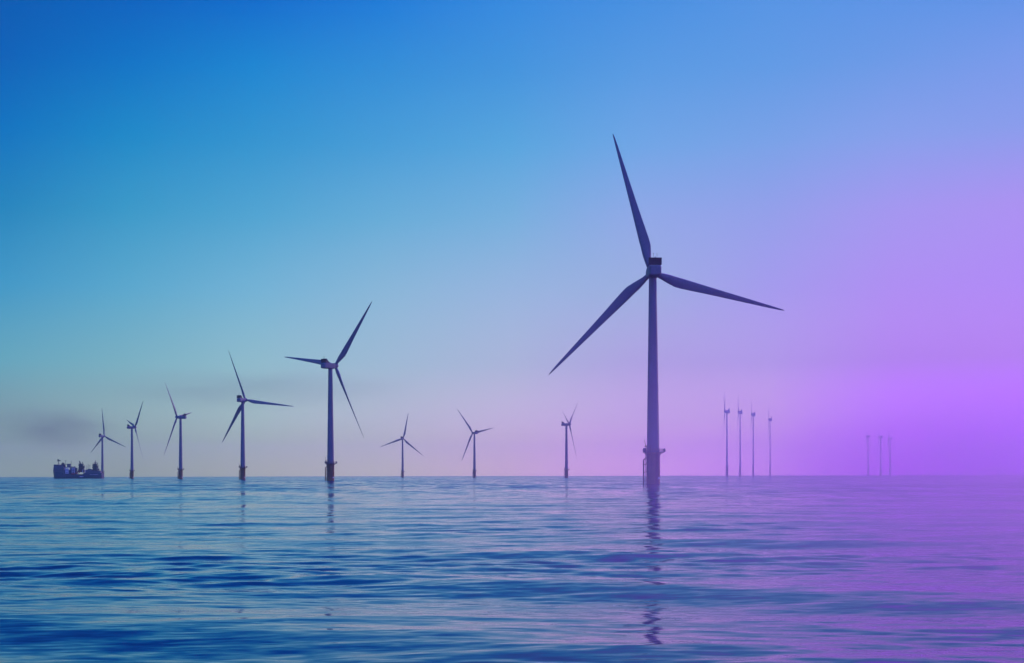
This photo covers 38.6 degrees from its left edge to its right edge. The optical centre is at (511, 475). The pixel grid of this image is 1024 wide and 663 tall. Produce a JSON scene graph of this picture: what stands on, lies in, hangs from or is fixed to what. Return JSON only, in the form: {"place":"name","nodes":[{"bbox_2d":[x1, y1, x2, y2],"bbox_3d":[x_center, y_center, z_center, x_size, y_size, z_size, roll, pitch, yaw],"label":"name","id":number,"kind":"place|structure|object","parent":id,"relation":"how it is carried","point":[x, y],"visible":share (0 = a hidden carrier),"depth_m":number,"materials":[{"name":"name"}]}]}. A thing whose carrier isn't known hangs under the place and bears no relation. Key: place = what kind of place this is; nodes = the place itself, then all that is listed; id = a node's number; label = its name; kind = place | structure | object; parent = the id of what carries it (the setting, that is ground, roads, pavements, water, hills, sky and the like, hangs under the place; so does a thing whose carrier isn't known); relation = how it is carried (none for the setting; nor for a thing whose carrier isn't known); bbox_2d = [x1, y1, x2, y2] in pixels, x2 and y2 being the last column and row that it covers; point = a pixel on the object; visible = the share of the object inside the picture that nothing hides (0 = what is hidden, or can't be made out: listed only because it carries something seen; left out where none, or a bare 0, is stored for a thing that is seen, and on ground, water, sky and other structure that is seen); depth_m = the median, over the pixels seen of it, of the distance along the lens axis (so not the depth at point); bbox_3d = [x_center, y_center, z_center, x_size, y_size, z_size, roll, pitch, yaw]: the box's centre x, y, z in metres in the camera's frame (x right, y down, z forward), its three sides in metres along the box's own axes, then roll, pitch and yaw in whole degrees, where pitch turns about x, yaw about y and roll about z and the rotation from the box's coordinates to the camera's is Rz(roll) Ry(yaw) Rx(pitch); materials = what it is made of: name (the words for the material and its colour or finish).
{"place":"outdoors","nodes":[
{"label":"outdoors","id":0,"kind":"place"},
{"bbox_2d":[0,475,1023,662],"bbox_3d":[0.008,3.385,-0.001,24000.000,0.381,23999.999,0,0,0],"label":"sea","id":1,"kind":"structure","parent":0,"point":[667,569],"depth_m":52.84,"materials":[{"name":"blue liquid"}]},
{"bbox_2d":[53,459,103,478],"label":"work ship","id":2,"kind":"object","parent":1,"relation":"in","point":[60,471],"visible":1,"depth_m":2542.80,"materials":[{"name":"blue metal"}]},
{"bbox_2d":[91,412,124,472],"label":"wind turbine","id":3,"kind":"object","parent":1,"relation":"in","point":[102,461],"visible":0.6,"depth_m":2894.22,"materials":[{"name":"grey paint"}]},
{"bbox_2d":[127,402,142,477],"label":"wind turbine","id":4,"kind":"object","parent":1,"relation":"in","point":[131,469],"visible":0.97,"depth_m":2379.87,"materials":[{"name":"grey paint"}]},
{"bbox_2d":[164,386,191,478],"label":"wind turbine","id":5,"kind":"object","parent":1,"relation":"in","point":[180,468],"visible":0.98,"depth_m":1972.28,"materials":[{"name":"grey paint"}]},
{"bbox_2d":[222,350,289,478],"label":"wind turbine","id":6,"kind":"object","parent":1,"relation":"in","point":[243,400],"visible":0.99,"depth_m":1531.40,"materials":[{"name":"grey paint"}]},
{"bbox_2d":[286,302,371,480],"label":"wind turbine","id":7,"kind":"object","parent":1,"relation":"in","point":[329,462],"visible":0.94,"depth_m":1056.83,"materials":[{"name":"grey paint"}]},
{"bbox_2d":[381,416,421,476],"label":"wind turbine","id":8,"kind":"object","parent":1,"relation":"in","point":[403,471],"visible":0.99,"depth_m":3152.03,"materials":[{"name":"grey paint"}]},
{"bbox_2d":[457,409,491,476],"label":"wind turbine","id":9,"kind":"object","parent":1,"relation":"in","point":[474,470],"visible":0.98,"depth_m":2729.28,"materials":[{"name":"grey paint"}]},
{"bbox_2d":[561,405,576,477],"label":"wind turbine","id":10,"kind":"object","parent":1,"relation":"in","point":[568,423],"visible":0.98,"depth_m":2290.10,"materials":[{"name":"grey paint"}]},
{"bbox_2d":[549,135,783,483],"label":"wind turbine","id":11,"kind":"object","parent":1,"relation":"in","point":[652,452],"visible":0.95,"depth_m":573.57,"materials":[{"name":"grey paint"}]},
{"bbox_2d":[721,396,729,476],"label":"wind turbine","id":12,"kind":"object","parent":1,"relation":"in","point":[726,466],"visible":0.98,"depth_m":3386.33,"materials":[{"name":"paint"}]},
{"bbox_2d":[736,397,742,475],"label":"wind turbine","id":13,"kind":"object","parent":1,"relation":"in","point":[740,413],"visible":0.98,"depth_m":3661.27,"materials":[{"name":"paint"}]},
{"bbox_2d":[749,396,754,475],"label":"wind turbine","id":14,"kind":"object","parent":1,"relation":"in","point":[753,415],"visible":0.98,"depth_m":4037.68,"materials":[{"name":"paint"}]},
{"bbox_2d":[767,395,771,475],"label":"wind turbine","id":15,"kind":"object","parent":1,"relation":"in","point":[769,419],"visible":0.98,"depth_m":4414.87,"materials":[{"name":"paint"}]},
{"bbox_2d":[865,433,869,474],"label":"wind turbine","id":16,"kind":"object","parent":1,"relation":"in","point":[868,453],"visible":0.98,"depth_m":6382.81,"materials":[{"name":"paint"}]},
{"bbox_2d":[876,431,882,474],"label":"wind turbine","id":17,"kind":"object","parent":1,"relation":"in","point":[880,437],"visible":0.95,"depth_m":6512.16,"materials":[{"name":"paint"}]},
{"bbox_2d":[887,427,891,474],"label":"wind turbine","id":18,"kind":"object","parent":1,"relation":"in","point":[890,439],"visible":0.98,"depth_m":6781.29,"materials":[{"name":"paint"}]},
{"bbox_2d":[0,0,1023,476],"label":"sky","id":19,"kind":"structure","parent":0,"point":[184,184],"materials":[{"name":"blue"}]}
]}

